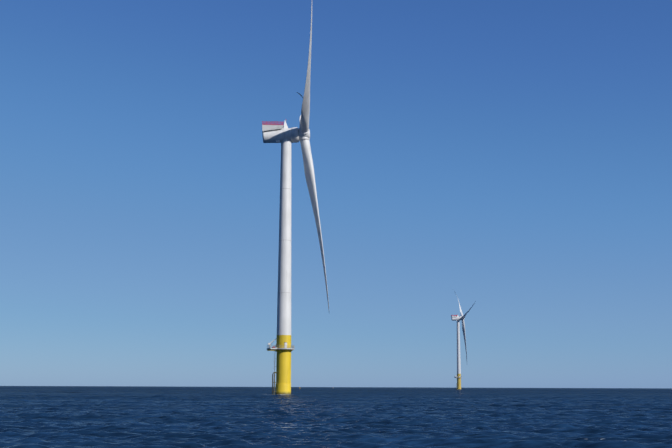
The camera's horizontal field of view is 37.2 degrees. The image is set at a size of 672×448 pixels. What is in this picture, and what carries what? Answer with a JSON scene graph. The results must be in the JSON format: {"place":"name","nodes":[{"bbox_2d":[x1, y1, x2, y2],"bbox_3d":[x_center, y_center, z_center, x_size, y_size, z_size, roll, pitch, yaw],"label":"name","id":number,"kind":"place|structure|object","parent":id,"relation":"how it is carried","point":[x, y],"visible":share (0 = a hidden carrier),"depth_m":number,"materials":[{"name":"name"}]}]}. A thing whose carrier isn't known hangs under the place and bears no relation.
{"place":"outdoors","nodes":[
{"label":"outdoors","id":0,"kind":"place"},
{"bbox_2d":[0,386,671,447],"bbox_3d":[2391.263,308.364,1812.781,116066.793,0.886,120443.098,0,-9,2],"label":"sea","id":1,"kind":"structure","parent":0,"point":[194,417],"depth_m":94.05,"materials":[{"name":"liquid"}]},
{"bbox_2d":[262,4,328,394],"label":"wind turbine","id":2,"kind":"object","parent":1,"relation":"on","point":[284,135],"visible":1,"depth_m":379.22,"materials":[{"name":"white metal"}]},
{"bbox_2d":[451,291,475,389],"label":"wind turbine","id":3,"kind":"object","parent":1,"relation":"on","point":[457,318],"visible":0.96,"depth_m":1404.54,"materials":[{"name":"white metal"}]},
{"bbox_2d":[0,0,671,387],"label":"sky","id":4,"kind":"structure","parent":0,"point":[513,158],"materials":[{"name":"blue"}]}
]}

